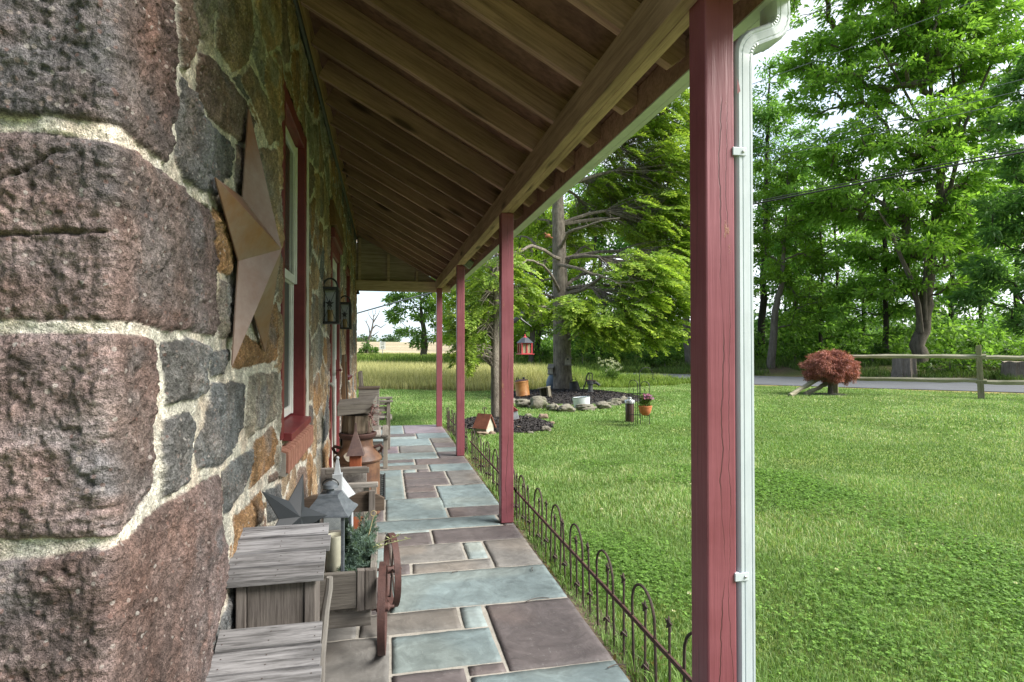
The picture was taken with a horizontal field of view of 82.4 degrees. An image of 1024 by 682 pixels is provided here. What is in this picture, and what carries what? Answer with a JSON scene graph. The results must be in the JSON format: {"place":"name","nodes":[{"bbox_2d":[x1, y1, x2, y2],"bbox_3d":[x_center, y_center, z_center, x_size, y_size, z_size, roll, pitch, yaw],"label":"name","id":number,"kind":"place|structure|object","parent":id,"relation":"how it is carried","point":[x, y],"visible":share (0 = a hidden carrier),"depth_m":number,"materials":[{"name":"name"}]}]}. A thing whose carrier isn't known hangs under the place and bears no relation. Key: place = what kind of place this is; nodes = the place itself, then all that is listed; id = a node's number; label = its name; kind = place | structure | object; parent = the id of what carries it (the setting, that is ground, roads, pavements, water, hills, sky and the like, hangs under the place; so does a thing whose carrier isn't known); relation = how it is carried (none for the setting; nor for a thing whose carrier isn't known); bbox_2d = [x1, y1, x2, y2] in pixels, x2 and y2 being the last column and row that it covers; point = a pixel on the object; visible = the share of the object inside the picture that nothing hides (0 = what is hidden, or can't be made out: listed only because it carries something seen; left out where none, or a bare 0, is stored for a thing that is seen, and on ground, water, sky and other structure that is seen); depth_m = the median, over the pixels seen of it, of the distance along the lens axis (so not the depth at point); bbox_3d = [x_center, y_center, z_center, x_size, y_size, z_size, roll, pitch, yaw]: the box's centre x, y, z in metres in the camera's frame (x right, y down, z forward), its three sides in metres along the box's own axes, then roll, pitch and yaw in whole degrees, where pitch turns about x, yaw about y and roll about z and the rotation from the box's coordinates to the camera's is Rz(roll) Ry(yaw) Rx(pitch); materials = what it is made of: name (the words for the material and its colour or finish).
{"place":"outdoors","nodes":[
{"label":"outdoors","id":0,"kind":"place"},
{"bbox_2d":[356,352,690,390],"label":"tall grass","id":1,"kind":"structure","parent":0,"point":[392,372],"depth_m":20.16,"materials":[{"name":"plant"}]},
{"bbox_2d":[356,342,1023,681],"bbox_3d":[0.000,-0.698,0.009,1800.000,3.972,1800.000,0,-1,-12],"label":"lawn ground","id":2,"kind":"structure","parent":0,"point":[398,347],"depth_m":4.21,"materials":[{"name":"plant"}]},
{"bbox_2d":[0,0,356,681],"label":"stone house","id":3,"kind":"structure","parent":2,"relation":"on","point":[154,443],"depth_m":1.11,"materials":[{"name":"stone"}]},
{"bbox_2d":[214,109,281,365],"bbox_3d":[-0.798,-0.341,1.891,0.099,0.796,0.837,0,3,-13],"label":"metal star","id":4,"kind":"object","parent":3,"relation":"attached to","point":[250,221],"visible":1,"depth_m":1.79,"materials":[{"name":"metal"}]},
{"bbox_2d":[279,79,313,476],"bbox_3d":[-1.187,-0.282,2.966,0.255,1.755,0.903,0,-1,-12],"label":"window","id":5,"kind":"structure","parent":3,"relation":"in","point":[296,429],"depth_m":3.22,"materials":[{"name":"red paint"}]},
{"bbox_2d":[323,278,340,323],"bbox_3d":[-1.344,-0.297,4.316,0.143,0.342,0.139,0,-1,-12],"label":"wall lantern","id":6,"kind":"object","parent":3,"relation":"attached to","point":[331,308],"depth_m":4.31,"materials":[{"name":"black metal"}]},
{"bbox_2d":[329,199,344,467],"bbox_3d":[-1.673,0.062,5.234,0.270,2.420,1.020,0,-1,-12],"label":"door","id":7,"kind":"structure","parent":3,"relation":"in","point":[337,236],"depth_m":5.39,"materials":[{"name":"red paint"}]},
{"bbox_2d":[340,295,351,328],"bbox_3d":[-1.688,-0.291,5.899,0.143,0.342,0.139,0,-1,-12],"label":"wall lantern","id":8,"kind":"object","parent":3,"relation":"attached to","point":[346,316],"depth_m":5.90,"materials":[{"name":"black metal"}]},
{"bbox_2d":[345,263,351,379],"bbox_3d":[-2.084,-0.222,7.098,0.255,1.362,0.750,0,-1,-12],"label":"window","id":9,"kind":"structure","parent":3,"relation":"in","point":[347,271],"depth_m":7.42,"materials":[{"name":"red paint"}]},
{"bbox_2d":[357,339,378,353],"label":"bush","id":10,"kind":"object","parent":2,"relation":"on","point":[375,350],"visible":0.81,"depth_m":61.47,"materials":[{"name":"green plant"}]},
{"bbox_2d":[361,310,385,353],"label":"dead tree","id":11,"kind":"object","parent":2,"relation":"on","point":[371,330],"visible":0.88,"depth_m":61.96,"materials":[{"name":"wood"}]},
{"bbox_2d":[380,277,455,355],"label":"tree","id":12,"kind":"object","parent":2,"relation":"on","point":[398,310],"visible":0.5,"depth_m":50.43,"materials":[{"name":"green plant"}]},
{"bbox_2d":[320,425,629,681],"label":"walkway","id":13,"kind":"structure","parent":2,"relation":"on","point":[476,617],"depth_m":2.79,"materials":[{"name":"stone"}]},
{"bbox_2d":[206,621,321,681],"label":"wooden box","id":14,"kind":"object","parent":13,"relation":"on","point":[284,653],"visible":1,"depth_m":1.54,"materials":[{"name":"wood"}]},
{"bbox_2d":[226,523,330,628],"bbox_3d":[-0.714,0.908,1.795,0.294,0.633,0.173,0,-1,-12],"label":"wooden box","id":15,"kind":"object","parent":13,"relation":"on","point":[276,575],"visible":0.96,"depth_m":1.75,"materials":[{"name":"wood"}]},
{"bbox_2d":[262,474,326,525],"bbox_3d":[-0.778,0.620,2.085,0.039,0.298,0.314,-16,36,25],"label":"metal star","id":16,"kind":"object","parent":15,"relation":"on","point":[292,510],"visible":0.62,"depth_m":2.09,"materials":[{"name":"metal"}]},
{"bbox_2d":[320,576,332,681],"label":"driftwood stick","id":17,"kind":"object","parent":13,"relation":"on","point":[325,610],"visible":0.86,"depth_m":1.88,"materials":[{"name":"wood"}]},
{"bbox_2d":[328,382,335,466],"bbox_3d":[-1.448,0.798,4.714,0.078,0.933,0.030,0,-1,-32],"label":"walking stick","id":18,"kind":"object","parent":13,"relation":"on","point":[333,416],"visible":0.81,"depth_m":4.71,"materials":[{"name":"wood"}]},
{"bbox_2d":[323,456,354,529],"bbox_3d":[-0.898,0.911,3.032,0.199,0.661,0.240,0,-1,-12],"label":"church birdhouse","id":19,"kind":"object","parent":13,"relation":"on","point":[348,492],"visible":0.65,"depth_m":2.94,"materials":[{"name":"white paint"}]},
{"bbox_2d":[341,354,347,425],"bbox_3d":[-1.796,0.717,6.303,0.080,1.140,0.430,0,-1,-12],"label":"wooden shutter","id":20,"kind":"object","parent":13,"relation":"on","point":[344,390],"visible":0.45,"depth_m":6.10,"materials":[{"name":"brown wood"}]},
{"bbox_2d":[321,466,377,527],"bbox_3d":[-0.908,0.977,3.264,0.315,0.535,0.130,0,-1,-12],"label":"wooden rack","id":21,"kind":"object","parent":13,"relation":"on","point":[355,478],"visible":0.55,"depth_m":3.28,"materials":[{"name":"grey wood"}]},
{"bbox_2d":[304,490,401,655],"bbox_3d":[-0.739,0.974,2.494,0.542,0.520,0.758,0,-1,-12],"label":"garden wagon","id":22,"kind":"object","parent":13,"relation":"on","point":[356,599],"visible":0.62,"depth_m":2.25,"materials":[{"name":"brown wood"}]},
{"bbox_2d":[310,478,357,571],"bbox_3d":[-0.727,0.789,2.339,0.183,0.478,0.183,0,-1,-3],"label":"lantern","id":23,"kind":"object","parent":22,"relation":"in","point":[330,502],"visible":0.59,"depth_m":2.30,"materials":[{"name":"grey paint"}]},
{"bbox_2d":[325,532,340,572],"bbox_3d":[-0.707,0.888,2.329,0.072,0.233,0.072,0,-1,-12],"label":"candle","id":24,"kind":"object","parent":23,"relation":"in","point":[333,560],"visible":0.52,"depth_m":2.30,"materials":[{"name":"wax"}]},
{"bbox_2d":[337,511,381,572],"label":"evergreen boughs","id":25,"kind":"object","parent":22,"relation":"in","point":[361,542],"visible":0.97,"depth_m":2.37,"materials":[{"name":"plant"}]},
{"bbox_2d":[346,423,364,528],"bbox_3d":[-0.934,0.868,3.490,0.103,0.760,0.103,0,-1,-12],"label":"tower birdhouse","id":26,"kind":"object","parent":13,"relation":"on","point":[355,453],"visible":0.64,"depth_m":3.46,"materials":[{"name":"orange paint"}]},
{"bbox_2d":[332,430,382,518],"bbox_3d":[-1.125,0.962,4.266,0.365,0.592,0.349,0,-1,-12],"label":"milk can","id":27,"kind":"object","parent":13,"relation":"on","point":[371,457],"visible":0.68,"depth_m":4.18,"materials":[{"name":"metal"}]},
{"bbox_2d":[337,396,376,433],"bbox_3d":[-1.125,0.537,4.263,0.274,0.257,0.222,0,-1,-12],"label":"log birdhouse","id":28,"kind":"object","parent":27,"relation":"on","point":[352,411],"visible":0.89,"depth_m":4.18,"materials":[{"name":"brown wood"}]},
{"bbox_2d":[367,401,381,433],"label":"dried flowers","id":29,"kind":"object","parent":27,"relation":"on","point":[371,414],"visible":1,"depth_m":4.17,"materials":[{"name":"plant"}]},
{"bbox_2d":[358,371,392,448],"bbox_3d":[-1.700,0.836,7.241,0.435,0.925,0.565,0,-1,-12],"label":"wooden armchair","id":30,"kind":"object","parent":13,"relation":"on","point":[387,414],"visible":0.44,"depth_m":7.02,"materials":[{"name":"grey wood"}]},
{"bbox_2d":[373,425,388,467],"bbox_3d":[-1.526,1.111,6.167,0.450,0.346,0.770,0,-1,-12],"label":"slatted bench","id":31,"kind":"object","parent":13,"relation":"on","point":[385,438],"visible":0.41,"depth_m":5.88,"materials":[{"name":"grey wood"}]},
{"bbox_2d":[358,386,379,429],"bbox_3d":[-1.530,0.714,6.259,0.224,0.450,0.214,0,-1,-12],"label":"plank crate","id":32,"kind":"object","parent":31,"relation":"on","point":[365,391],"visible":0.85,"depth_m":6.17,"materials":[{"name":"grey wood"}]},
{"bbox_2d":[293,0,789,681],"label":"porch","id":33,"kind":"object","parent":13,"relation":"on","point":[467,138],"visible":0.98,"depth_m":2.64,"materials":[{"name":"red paint"}]},
{"bbox_2d":[427,234,552,345],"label":"tree","id":34,"kind":"object","parent":2,"relation":"on","point":[450,303],"visible":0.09,"depth_m":40.69,"materials":[{"name":"green plant"}]},
{"bbox_2d":[464,415,553,433],"bbox_3d":[-0.104,1.333,9.633,1.608,0.178,2.152,0,-1,-12],"label":"mulch bed","id":35,"kind":"object","parent":2,"relation":"on","point":[524,424],"visible":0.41,"depth_m":9.18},
{"bbox_2d":[473,407,495,433],"bbox_3d":[-0.406,1.171,8.632,0.250,0.393,0.260,-1,-1,34],"label":"garden birdhouse","id":36,"kind":"object","parent":35,"relation":"on","point":[484,422],"visible":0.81,"depth_m":8.58,"materials":[{"name":"red wood"}]},
{"bbox_2d":[434,244,550,417],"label":"young hemlock","id":37,"kind":"object","parent":35,"relation":"on","point":[481,315],"visible":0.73,"depth_m":9.84,"materials":[{"name":"green plant"}]},
{"bbox_2d":[491,212,575,353],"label":"tree","id":38,"kind":"object","parent":2,"relation":"on","point":[537,337],"visible":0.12,"depth_m":40.69,"materials":[{"name":"green plant"}]},
{"bbox_2d":[522,347,551,362],"bbox_3d":[1.691,0.981,36.231,2.115,1.242,1.180,0,-1,-12],"label":"bush","id":39,"kind":"object","parent":2,"relation":"on","point":[545,353],"visible":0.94,"depth_m":36.19,"materials":[{"name":"green plant"}]},
{"bbox_2d":[529,396,547,408],"bbox_3d":[0.543,1.305,12.246,0.400,0.325,0.326,0,-1,-11],"label":"edging stone","id":40,"kind":"object","parent":2,"relation":"on","point":[538,402],"visible":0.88,"depth_m":12.13,"materials":[{"name":"stone"}]},
{"bbox_2d":[442,426,653,681],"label":"soil strip","id":41,"kind":"object","parent":2,"relation":"on","point":[588,622],"depth_m":2.76,"materials":[{"name":"soil"}]},
{"bbox_2d":[446,407,467,454],"bbox_3d":[-0.757,1.174,7.855,0.039,0.408,2.364,0,-1,-12],"label":"border fence","id":42,"kind":"object","parent":41,"relation":"on","point":[453,425],"visible":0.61,"depth_m":8.16,"materials":[{"name":"metal"}]},
{"bbox_2d":[470,430,516,516],"bbox_3d":[-0.211,1.139,5.344,0.040,0.409,2.364,0,-1,-12],"label":"border fence","id":43,"kind":"object","parent":41,"relation":"on","point":[488,461],"visible":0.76,"depth_m":5.46,"materials":[{"name":"metal"}]},
{"bbox_2d":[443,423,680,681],"bbox_3d":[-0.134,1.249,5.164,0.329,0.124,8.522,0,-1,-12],"label":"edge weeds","id":44,"kind":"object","parent":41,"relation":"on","point":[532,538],"visible":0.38,"depth_m":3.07,"materials":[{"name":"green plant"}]},
{"bbox_2d":[515,473,691,681],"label":"border fence","id":45,"kind":"object","parent":41,"relation":"on","point":[667,654],"visible":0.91,"depth_m":2.55,"materials":[{"name":"metal"}]},
{"bbox_2d":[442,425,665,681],"bbox_3d":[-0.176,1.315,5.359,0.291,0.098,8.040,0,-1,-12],"label":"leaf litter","id":46,"kind":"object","parent":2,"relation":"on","point":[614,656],"visible":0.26,"depth_m":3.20,"materials":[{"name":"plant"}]},
{"bbox_2d":[513,198,600,363],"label":"tree","id":47,"kind":"object","parent":2,"relation":"on","point":[572,273],"visible":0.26,"depth_m":36.12,"materials":[{"name":"green plant"}]},
{"bbox_2d":[490,388,638,404],"bbox_3d":[1.347,1.369,14.949,4.005,0.250,4.374,0,-1,-12],"label":"mulch bed","id":48,"kind":"object","parent":2,"relation":"on","point":[561,396],"visible":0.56,"depth_m":14.03,"materials":[{"name":"wood"}]},
{"bbox_2d":[514,377,529,396],"bbox_3d":[0.244,1.108,14.252,0.346,0.459,0.346,-6,-1,0],"label":"jug","id":49,"kind":"object","parent":48,"relation":"on","point":[522,387],"visible":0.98,"depth_m":14.11,"materials":[{"name":"orange ceramic"}]},
{"bbox_2d":[583,372,599,392],"bbox_3d":[2.005,1.044,14.728,0.445,0.504,0.190,0,-1,0],"label":"hand pump","id":50,"kind":"object","parent":48,"relation":"on","point":[590,383],"visible":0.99,"depth_m":14.69,"materials":[{"name":"metal"}]},
{"bbox_2d":[497,88,690,388],"bbox_3d":[2.413,-5.244,16.467,7.198,13.683,6.221,0,-1,-12],"label":"hemlock tree","id":51,"kind":"object","parent":48,"relation":"on","point":[660,158],"visible":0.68,"depth_m":15.72,"materials":[{"name":"green plant"}]},
{"bbox_2d":[517,334,533,354],"bbox_3d":[0.293,-0.205,13.207,0.359,1.020,0.359,0,-1,-20],"label":"lantern feeder","id":52,"kind":"object","parent":51,"relation":"hanging from","point":[525,345],"visible":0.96,"depth_m":13.10,"materials":[{"name":"red metal"}]},
{"bbox_2d":[571,396,591,407],"bbox_3d":[1.470,1.298,12.369,0.444,0.244,0.311,-5,-1,0],"label":"enamel pot","id":53,"kind":"object","parent":2,"relation":"on","point":[581,400],"visible":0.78,"depth_m":12.26,"materials":[{"name":"white metal"}]},
{"bbox_2d":[571,346,595,362],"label":"bush","id":54,"kind":"object","parent":2,"relation":"on","point":[591,356],"visible":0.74,"depth_m":34.66,"materials":[{"name":"green plant"}]},
{"bbox_2d":[537,169,630,353],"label":"tree","id":55,"kind":"object","parent":2,"relation":"on","point":[595,238],"visible":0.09,"depth_m":38.50,"materials":[{"name":"green plant"}]},
{"bbox_2d":[575,404,596,410],"bbox_3d":[1.516,1.361,11.933,0.435,0.174,0.386,0,-1,-2],"label":"edging stone","id":56,"kind":"object","parent":2,"relation":"on","point":[584,407],"visible":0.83,"depth_m":11.80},
{"bbox_2d":[564,162,635,354],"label":"tree","id":57,"kind":"object","parent":2,"relation":"on","point":[614,237],"visible":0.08,"depth_m":39.40,"materials":[{"name":"green plant"}]},
{"bbox_2d":[598,357,621,380],"bbox_3d":[3.425,1.054,20.462,0.897,0.973,0.911,0,-1,5],"label":"flowering weed","id":58,"kind":"object","parent":2,"relation":"on","point":[613,371],"visible":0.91,"depth_m":20.35,"materials":[{"name":"green plant"}]},
{"bbox_2d":[573,158,677,352],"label":"tree","id":59,"kind":"object","parent":2,"relation":"on","point":[598,168],"visible":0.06,"depth_m":39.36,"materials":[{"name":"green plant"}]},
{"bbox_2d":[625,397,634,422],"bbox_3d":[2.003,1.170,9.953,0.172,0.432,0.172,0,-1,-12],"label":"brown canister","id":60,"kind":"object","parent":2,"relation":"on","point":[628,407],"visible":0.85,"depth_m":9.89,"materials":[{"name":"metal"}]},
{"bbox_2d":[629,380,649,424],"bbox_3d":[2.080,1.008,9.575,0.347,0.746,0.024,0,-1,28],"label":"arch trellis","id":61,"kind":"object","parent":2,"relation":"on","point":[637,393],"visible":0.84,"depth_m":9.58,"materials":[{"name":"black metal"}]},
{"bbox_2d":[638,393,653,414],"bbox_3d":[2.151,1.016,9.447,0.264,0.357,0.229,0,-1,-12],"label":"terracotta pot","id":62,"kind":"object","parent":61,"relation":"hanging from","point":[645,407],"visible":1,"depth_m":9.39,"materials":[{"name":"orange ceramic"}]},
{"bbox_2d":[625,348,656,365],"bbox_3d":[7.114,0.922,32.216,1.665,1.314,1.167,0,-1,1],"label":"bush","id":63,"kind":"object","parent":2,"relation":"on","point":[645,359],"visible":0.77,"depth_m":32.10,"materials":[{"name":"green plant"}]},
{"bbox_2d":[612,186,690,358],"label":"tree","id":64,"kind":"object","parent":2,"relation":"on","point":[628,244],"visible":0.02,"depth_m":34.62,"materials":[{"name":"green plant"}]},
{"bbox_2d":[654,351,674,366],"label":"bush","id":65,"kind":"object","parent":2,"relation":"on","point":[665,360],"visible":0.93,"depth_m":31.15,"materials":[{"name":"green plant"}]},
{"bbox_2d":[357,309,1003,350],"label":"distant treeline","id":66,"kind":"object","parent":2,"relation":"on","point":[389,338],"visible":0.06,"depth_m":181.44,"materials":[{"name":"green plant"}]},
{"bbox_2d":[667,103,770,365],"bbox_3d":[10.460,-5.617,31.468,6.099,14.315,5.129,0,-1,-12],"label":"tree","id":67,"kind":"object","parent":2,"relation":"on","point":[687,348],"visible":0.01,"depth_m":31.51,"materials":[{"name":"green plant"}]},
{"bbox_2d":[513,297,1023,363],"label":"undergrowth","id":68,"kind":"object","parent":2,"relation":"on","point":[899,342],"visible":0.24,"depth_m":31.12,"materials":[{"name":"green plant"}]},
{"bbox_2d":[752,50,832,356],"bbox_3d":[16.106,-8.399,36.004,6.127,19.535,5.815,1,-1,-38],"label":"tree","id":69,"kind":"object","parent":2,"relation":"on","point":[767,116],"visible":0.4,"depth_m":36.12,"materials":[{"name":"green plant"}]},
{"bbox_2d":[753,192,831,353],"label":"tree","id":70,"kind":"object","parent":2,"relation":"on","point":[771,300],"visible":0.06,"depth_m":39.05,"materials":[{"name":"green plant"}]},
{"bbox_2d":[776,343,813,363],"bbox_3d":[14.492,0.756,30.061,1.746,1.270,1.794,1,-1,-35],"label":"bush","id":71,"kind":"object","parent":2,"relation":"on","point":[803,354],"visible":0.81,"depth_m":29.86,"materials":[{"name":"green plant"}]},
{"bbox_2d":[569,391,1023,681],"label":"clover","id":72,"kind":"object","parent":2,"relation":"on","point":[768,488],"depth_m":3.16,"materials":[{"name":"plant"}]},
{"bbox_2d":[574,354,1023,379],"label":"bank grass","id":73,"kind":"structure","parent":2,"relation":"on","point":[875,364],"depth_m":27.38,"materials":[{"name":"plant"}]},
{"bbox_2d":[754,178,852,340],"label":"tree","id":74,"kind":"object","parent":2,"relation":"on","point":[769,307],"visible":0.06,"depth_m":39.32,"materials":[{"name":"green plant"}]},
{"bbox_2d":[753,144,857,368],"bbox_3d":[14.032,-4.083,29.287,5.456,11.307,3.991,0,-1,-12],"label":"tree","id":75,"kind":"object","parent":2,"relation":"on","point":[781,275],"visible":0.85,"depth_m":28.95,"materials":[{"name":"green plant"}]},
{"bbox_2d":[788,377,823,396],"bbox_3d":[8.043,1.213,15.934,1.676,0.595,0.143,0,-1,-32],"label":"leaning rail","id":76,"kind":"object","parent":2,"relation":"on","point":[803,387],"visible":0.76,"depth_m":15.77,"materials":[{"name":"wood"}]},
{"bbox_2d":[753,155,864,358],"bbox_3d":[16.391,-4.899,34.437,7.319,12.542,4.570,0,-1,-12],"label":"tree","id":77,"kind":"object","parent":2,"relation":"on","point":[775,253],"visible":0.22,"depth_m":34.14,"materials":[{"name":"green plant"}]},
{"bbox_2d":[765,171,882,350],"bbox_3d":[17.383,-4.248,32.873,7.020,11.244,4.212,0,-1,-12],"label":"tree","id":78,"kind":"object","parent":2,"relation":"on","point":[855,236],"visible":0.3,"depth_m":32.63,"materials":[{"name":"green plant"}]},
{"bbox_2d":[798,348,861,393],"bbox_3d":[8.755,0.871,16.107,1.561,1.399,1.560,0,-1,-12],"label":"red maple shrub","id":79,"kind":"object","parent":2,"relation":"on","point":[837,366],"visible":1,"depth_m":15.73,"materials":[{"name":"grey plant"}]},
{"bbox_2d":[780,183,889,346],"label":"tree","id":80,"kind":"object","parent":2,"relation":"on","point":[837,279],"visible":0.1,"depth_m":35.57,"materials":[{"name":"green plant"}]},
{"bbox_2d":[820,173,920,358],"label":"tree","id":81,"kind":"object","parent":2,"relation":"on","point":[888,308],"visible":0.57,"depth_m":29.00,"materials":[{"name":"green plant"}]},
{"bbox_2d":[834,191,907,339],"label":"tree","id":82,"kind":"object","parent":2,"relation":"on","point":[863,321],"visible":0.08,"depth_m":39.16,"materials":[{"name":"green plant"}]},
{"bbox_2d":[856,340,890,364],"bbox_3d":[17.268,0.621,27.970,2.054,1.316,1.279,0,-1,-12],"label":"bush","id":83,"kind":"object","parent":2,"relation":"on","point":[880,348],"visible":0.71,"depth_m":27.91,"materials":[{"name":"green plant"}]},
{"bbox_2d":[772,0,1023,365],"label":"tree","id":84,"kind":"object","parent":2,"relation":"on","point":[929,66],"visible":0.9,"depth_m":26.60,"materials":[{"name":"green plant"}]},
{"bbox_2d":[891,358,918,377],"bbox_3d":[16.476,1.132,24.587,1.053,1.054,1.074,0,-1,-12],"label":"tree stump","id":85,"kind":"object","parent":2,"relation":"on","point":[905,366],"visible":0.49,"depth_m":24.26,"materials":[{"name":"grey wood"}]},
{"bbox_2d":[858,183,994,340],"bbox_3d":[25.651,-4.709,36.569,7.545,12.266,4.463,0,-1,6],"label":"tree","id":86,"kind":"object","parent":2,"relation":"on","point":[919,265],"visible":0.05,"depth_m":36.73,"materials":[{"name":"green plant"}]},
{"bbox_2d":[833,345,1023,398],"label":"split rail fence","id":87,"kind":"object","parent":2,"relation":"on","point":[980,381],"visible":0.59,"depth_m":14.98,"materials":[{"name":"wood"}]},
{"bbox_2d":[881,186,1006,349],"bbox_3d":[23.920,-3.686,32.307,6.117,10.122,4.514,0,-1,20],"label":"tree","id":88,"kind":"object","parent":2,"relation":"on","point":[950,314],"visible":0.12,"depth_m":31.92,"materials":[{"name":"green plant"}]},
{"bbox_2d":[917,349,982,371],"bbox_3d":[18.555,0.915,24.579,2.493,1.169,1.865,0,-1,26],"label":"bush","id":89,"kind":"object","parent":2,"relation":"on","point":[926,365],"visible":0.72,"depth_m":24.50,"materials":[{"name":"green plant"}]},
{"bbox_2d":[946,333,1003,368],"bbox_3d":[20.183,0.517,25.302,2.516,1.712,1.462,0,-1,-12],"label":"bush","id":90,"kind":"object","parent":2,"relation":"on","point":[993,365],"visible":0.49,"depth_m":25.23,"materials":[{"name":"green plant"}]},
{"bbox_2d":[940,182,1023,344],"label":"tree","id":91,"kind":"object","parent":2,"relation":"on","point":[982,309],"visible":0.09,"depth_m":34.10,"materials":[{"name":"green plant"}]},
{"bbox_2d":[943,50,1023,337],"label":"tree","id":92,"kind":"object","parent":2,"relation":"on","point":[996,212],"visible":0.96,"depth_m":22.26,"materials":[{"name":"green plant"}]},
{"bbox_2d":[984,178,1023,344],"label":"tree","id":93,"kind":"object","parent":2,"relation":"on","point":[1015,299],"visible":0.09,"depth_m":36.76,"materials":[{"name":"green plant"}]},
{"bbox_2d":[997,343,1023,360],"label":"bush","id":94,"kind":"object","parent":2,"relation":"on","point":[1008,352],"visible":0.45,"depth_m":24.05,"materials":[{"name":"green plant"}]},
{"bbox_2d":[999,361,1023,379],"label":"tree stump","id":95,"kind":"object","parent":2,"relation":"on","point":[1015,368],"visible":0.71,"depth_m":22.66,"materials":[{"name":"grey wood"}]},
{"bbox_2d":[357,0,1023,341],"label":"sky","id":96,"kind":"structure","parent":0,"point":[366,300],"materials":[{"name":"white"}]},
{"bbox_2d":[599,372,1023,391],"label":"road","id":97,"kind":"structure","parent":0,"point":[799,381],"depth_m":20.04,"materials":[{"name":"asphalt"}]},
{"bbox_2d":[753,0,977,83],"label":"power cable","id":98,"kind":"object","parent":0,"point":[868,41],"visible":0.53,"depth_m":17.14,"materials":[{"name":"rubber"}]},
{"bbox_2d":[753,90,1022,155],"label":"power cable","id":99,"kind":"object","parent":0,"point":[893,120],"visible":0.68,"depth_m":16.80,"materials":[{"name":"rubber"}]},
{"bbox_2d":[753,79,1022,148],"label":"power cable","id":100,"kind":"object","parent":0,"point":[892,112],"visible":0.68,"depth_m":16.76,"materials":[{"name":"rubber"}]},
{"bbox_2d":[753,151,1023,204],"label":"power cable","id":101,"kind":"object","parent":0,"point":[893,176],"visible":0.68,"depth_m":16.42,"materials":[{"name":"rubber"}]},
{"bbox_2d":[753,148,1023,202],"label":"power cable","id":102,"kind":"object","parent":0,"point":[893,173],"visible":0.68,"depth_m":16.59,"materials":[{"name":"rubber"}]},
{"bbox_2d":[753,99,1023,161],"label":"power cable","id":103,"kind":"object","parent":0,"point":[893,128],"visible":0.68,"depth_m":16.79,"materials":[{"name":"rubber"}]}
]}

